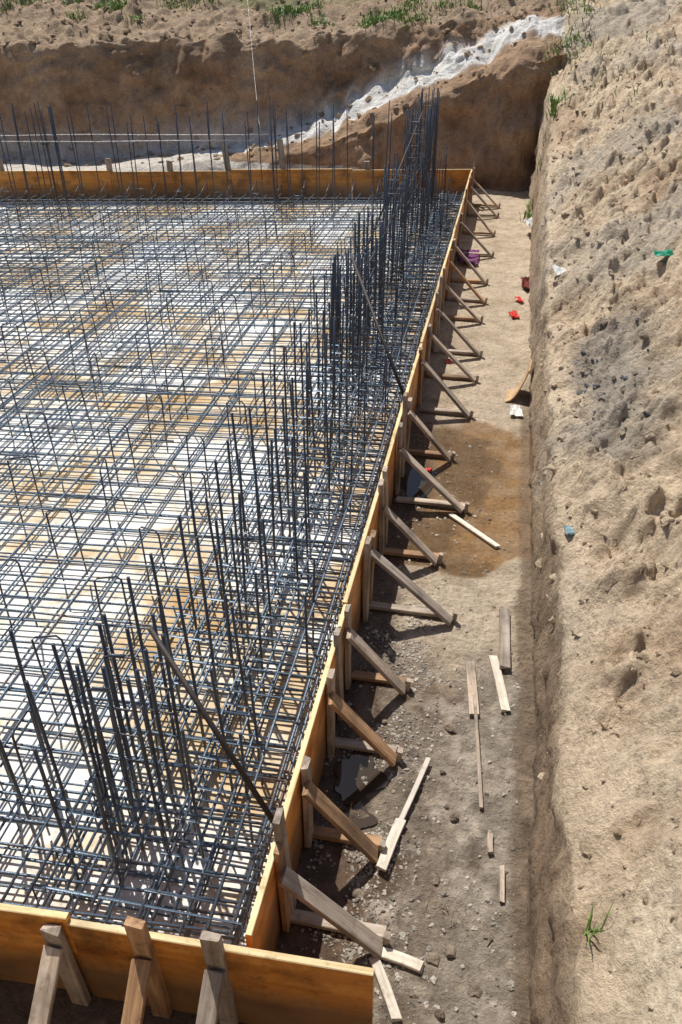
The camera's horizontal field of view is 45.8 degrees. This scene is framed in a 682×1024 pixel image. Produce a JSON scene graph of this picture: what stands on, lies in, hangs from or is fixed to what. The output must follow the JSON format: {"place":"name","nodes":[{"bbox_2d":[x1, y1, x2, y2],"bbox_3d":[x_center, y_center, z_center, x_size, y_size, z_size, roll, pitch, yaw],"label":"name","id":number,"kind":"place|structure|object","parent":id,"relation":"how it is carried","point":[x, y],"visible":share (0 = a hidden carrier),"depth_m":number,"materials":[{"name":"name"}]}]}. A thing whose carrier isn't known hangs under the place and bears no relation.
{"place":"outdoors","nodes":[
{"label":"outdoors","id":0,"kind":"place"},
{"bbox_2d":[0,0,681,1023],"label":"ground","id":1,"kind":"structure","parent":0,"point":[492,118],"depth_m":6.36,"materials":[{"name":"soil"}]},
{"bbox_2d":[0,200,461,946],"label":"concrete blinding layer","id":2,"kind":"object","parent":1,"relation":"on","point":[66,764],"visible":0.24,"depth_m":6.46,"materials":[{"name":"grey concrete"}]},
{"bbox_2d":[0,86,463,946],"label":"rebar cage","id":3,"kind":"object","parent":2,"relation":"on","point":[412,210],"visible":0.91,"depth_m":6.53,"materials":[{"name":"metal"}]},
{"bbox_2d":[1,0,487,58],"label":"weeds","id":4,"kind":"object","parent":1,"relation":"on","point":[373,20],"visible":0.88,"depth_m":17.91,"materials":[{"name":"green plant"}]},
{"bbox_2d":[0,139,500,1023],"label":"timber formwork","id":5,"kind":"object","parent":1,"relation":"on","point":[136,967],"visible":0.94,"depth_m":3.83,"materials":[{"name":"brown wood"}]},
{"bbox_2d":[248,8,259,129],"bbox_3d":[-1.740,-9.085,15.802,0.006,2.106,5.252,-4,34,-6],"label":"hanging cable","id":6,"kind":"object","parent":1,"relation":"on","point":[253,65],"visible":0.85,"depth_m":15.69,"materials":[{"name":"metal"}]},
{"bbox_2d":[0,0,537,166],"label":"bank","id":7,"kind":"object","parent":1,"relation":"on","point":[467,53],"visible":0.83,"depth_m":17.79,"materials":[{"name":"soil"}]},
{"bbox_2d":[341,803,377,828],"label":"puddle","id":8,"kind":"object","parent":1,"relation":"on","point":[370,820],"visible":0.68,"depth_m":4.31,"materials":[{"name":"brown liquid"}]},
{"bbox_2d":[334,751,388,806],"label":"puddle","id":9,"kind":"object","parent":1,"relation":"on","point":[353,793],"visible":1,"depth_m":4.53,"materials":[{"name":"grey liquid"}]},
{"bbox_2d":[368,956,401,1021],"bbox_3d":[0.197,2.121,3.599,0.050,0.022,0.298,-11,36,-16],"label":"loose board","id":10,"kind":"object","parent":1,"relation":"on","point":[386,990],"visible":0.95,"depth_m":3.58,"materials":[{"name":"beige wood"}]},
{"bbox_2d":[379,947,423,973],"bbox_3d":[0.265,2.050,3.701,0.233,0.027,0.055,11,36,16],"label":"wood offcut","id":11,"kind":"object","parent":1,"relation":"on","point":[403,960],"visible":0.96,"depth_m":3.69,"materials":[{"name":"beige wood"}]},
{"bbox_2d":[376,757,430,871],"bbox_3d":[0.343,1.599,4.328,0.059,0.028,0.756,13,36,19],"label":"broken plank","id":12,"kind":"object","parent":1,"relation":"on","point":[392,839],"visible":0.99,"depth_m":4.22,"materials":[{"name":"beige wood"}]},
{"bbox_2d":[401,461,434,497],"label":"puddle","id":13,"kind":"object","parent":1,"relation":"on","point":[415,483],"visible":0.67,"depth_m":7.08,"materials":[{"name":"liquid"}]},
{"bbox_2d":[458,248,479,263],"bbox_3d":[1.950,-3.945,12.410,0.365,0.085,0.804,6,35,9],"label":"purple cloth","id":14,"kind":"object","parent":1,"relation":"on","point":[473,258],"visible":0.8,"depth_m":12.42,"materials":[{"name":"purple fabric"}]},
{"bbox_2d":[465,661,478,716],"bbox_3d":[0.825,1.106,5.081,0.062,0.023,0.456,2,35,3],"label":"loose board","id":15,"kind":"object","parent":1,"relation":"on","point":[471,678],"visible":1,"depth_m":5.08,"materials":[{"name":"brown wood"}]},
{"bbox_2d":[448,513,500,548],"bbox_3d":[1.068,0.147,6.495,0.048,0.023,0.570,-22,40,-29],"label":"loose batten","id":16,"kind":"object","parent":1,"relation":"on","point":[475,531],"visible":1,"depth_m":6.48,"materials":[{"name":"beige wood"}]},
{"bbox_2d":[473,694,482,808],"bbox_3d":[0.795,1.369,4.692,0.022,0.019,0.824,3,35,4],"label":"loose batten","id":17,"kind":"object","parent":1,"relation":"on","point":[478,755],"visible":1,"depth_m":4.64,"materials":[{"name":"brown wood"}]},
{"bbox_2d":[487,832,493,854],"bbox_3d":[0.773,1.719,4.184,0.033,0.022,0.124,5,33,7],"label":"wood offcut","id":18,"kind":"object","parent":1,"relation":"on","point":[490,843],"visible":1,"depth_m":4.17,"materials":[{"name":"beige wood"}]},
{"bbox_2d":[489,655,509,711],"bbox_3d":[1.001,1.076,5.106,0.058,0.024,0.500,0,33,0],"label":"loose board","id":19,"kind":"object","parent":1,"relation":"on","point":[500,687],"visible":1,"depth_m":5.07,"materials":[{"name":"beige wood"}]},
{"bbox_2d":[499,865,504,902],"bbox_3d":[0.797,1.840,3.990,0.026,0.021,0.201,5,34,8],"label":"wood offcut","id":20,"kind":"object","parent":1,"relation":"on","point":[502,883],"visible":1,"depth_m":3.98,"materials":[{"name":"beige wood"}]},
{"bbox_2d":[499,609,510,668],"bbox_3d":[1.099,0.842,5.413,0.071,0.024,0.588,5,34,7],"label":"loose board","id":21,"kind":"object","parent":1,"relation":"on","point":[504,641],"visible":1,"depth_m":5.38,"materials":[{"name":"brown wood"}]},
{"bbox_2d":[509,310,519,317],"bbox_3d":[2.242,-2.559,10.429,0.108,0.056,0.224,-1,34,-1],"label":"red plastic scrap","id":22,"kind":"object","parent":1,"relation":"on","point":[514,313],"visible":1,"depth_m":10.45,"materials":[{"name":"red plastic"}]},
{"bbox_2d":[510,405,522,416],"bbox_3d":[1.782,-1.033,8.190,0.136,0.027,0.273,6,35,9],"label":"paper scrap","id":23,"kind":"object","parent":1,"relation":"on","point":[516,410],"visible":1,"depth_m":8.18,"materials":[{"name":"white paper"}]},
{"bbox_2d":[505,360,531,402],"bbox_3d":[1.859,-1.372,8.441,0.232,0.352,0.360,6,35,9],"label":"bent board","id":24,"kind":"object","parent":1,"relation":"on","point":[511,394],"visible":1,"depth_m":8.43,"materials":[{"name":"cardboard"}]},
{"bbox_2d":[514,296,524,301],"bbox_3d":[2.399,-2.851,10.813,0.079,0.046,0.221,-10,36,-14],"label":"red plastic scrap","id":25,"kind":"object","parent":1,"relation":"on","point":[518,298],"visible":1,"depth_m":10.83,"materials":[{"name":"red plastic"}]},
{"bbox_2d":[520,277,529,288],"bbox_3d":[2.610,-3.203,11.287,0.150,0.125,0.532,0,34,0],"label":"dark red rag","id":26,"kind":"object","parent":1,"relation":"on","point":[525,282],"visible":0.69,"depth_m":11.32,"materials":[{"name":"fabric"}]},
{"bbox_2d":[523,216,532,228],"bbox_3d":[3.110,-4.776,13.291,0.153,0.149,0.525,1,34,1],"label":"plastic bag","id":27,"kind":"object","parent":1,"relation":"on","point":[529,221],"visible":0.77,"depth_m":13.32,"materials":[{"name":"white plastic"}]},
{"bbox_2d":[519,84,572,221],"bbox_3d":[3.484,-6.104,13.750,0.750,2.166,1.100,6,35,9],"label":"grass tuft","id":28,"kind":"object","parent":1,"relation":"on","point":[553,106],"visible":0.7,"depth_m":13.51,"materials":[{"name":"green plant"}]},
{"bbox_2d":[552,265,565,275],"bbox_3d":[2.336,-2.567,8.559,0.146,0.048,0.241,-2,34,-2],"label":"paper scrap","id":29,"kind":"object","parent":1,"relation":"on","point":[558,270],"visible":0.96,"depth_m":8.57,"materials":[{"name":"white paper"}]},
{"bbox_2d":[563,525,574,534],"bbox_3d":[1.445,0.117,5.105,0.058,0.027,0.094,-1,34,-1],"label":"blue plastic scrap","id":30,"kind":"object","parent":1,"relation":"on","point":[569,530],"visible":1,"depth_m":5.11,"materials":[{"name":"blue plastic"}]},
{"bbox_2d":[542,0,606,76],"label":"grass tuft","id":31,"kind":"object","parent":1,"relation":"on","point":[575,37],"visible":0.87,"depth_m":15.30,"materials":[{"name":"green plant"}]},
{"bbox_2d":[538,316,650,482],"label":"stones","id":32,"kind":"object","parent":1,"relation":"on","point":[624,378],"visible":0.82,"depth_m":6.50,"materials":[{"name":"stone"}]},
{"bbox_2d":[583,897,615,945],"bbox_3d":[0.935,1.525,2.973,0.095,0.164,0.204,30,44,36],"label":"grass tuft","id":33,"kind":"object","parent":1,"relation":"on","point":[589,920],"visible":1,"depth_m":2.99,"materials":[{"name":"green plant"}]},
{"bbox_2d":[535,27,681,1009],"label":"soil clods","id":34,"kind":"object","parent":1,"relation":"on","point":[666,562],"visible":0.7,"depth_m":5.68,"materials":[{"name":"beige soil"}]},
{"bbox_2d":[576,34,667,110],"bbox_3d":[4.513,-7.033,12.821,1.473,0.943,3.650,6,35,9],"label":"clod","id":35,"kind":"object","parent":1,"relation":"on","point":[615,77],"visible":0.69,"depth_m":12.91,"materials":[{"name":"beige soil"}]},
{"bbox_2d":[654,249,672,256],"bbox_3d":[2.986,-2.371,7.414,0.219,0.058,0.143,-3,34,-5],"label":"green plastic scrap","id":36,"kind":"object","parent":1,"relation":"on","point":[668,252],"visible":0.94,"depth_m":7.42,"materials":[{"name":"green plastic"}]},
{"bbox_2d":[280,433,523,1023],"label":"gravel","id":37,"kind":"structure","parent":0,"point":[433,978],"depth_m":4.31,"materials":[{"name":"grey gravel"}]},
{"bbox_2d":[425,616,528,944],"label":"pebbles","id":38,"kind":"object","parent":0,"point":[464,906],"visible":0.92,"depth_m":3.90,"materials":[{"name":"grey stone"}]}
]}

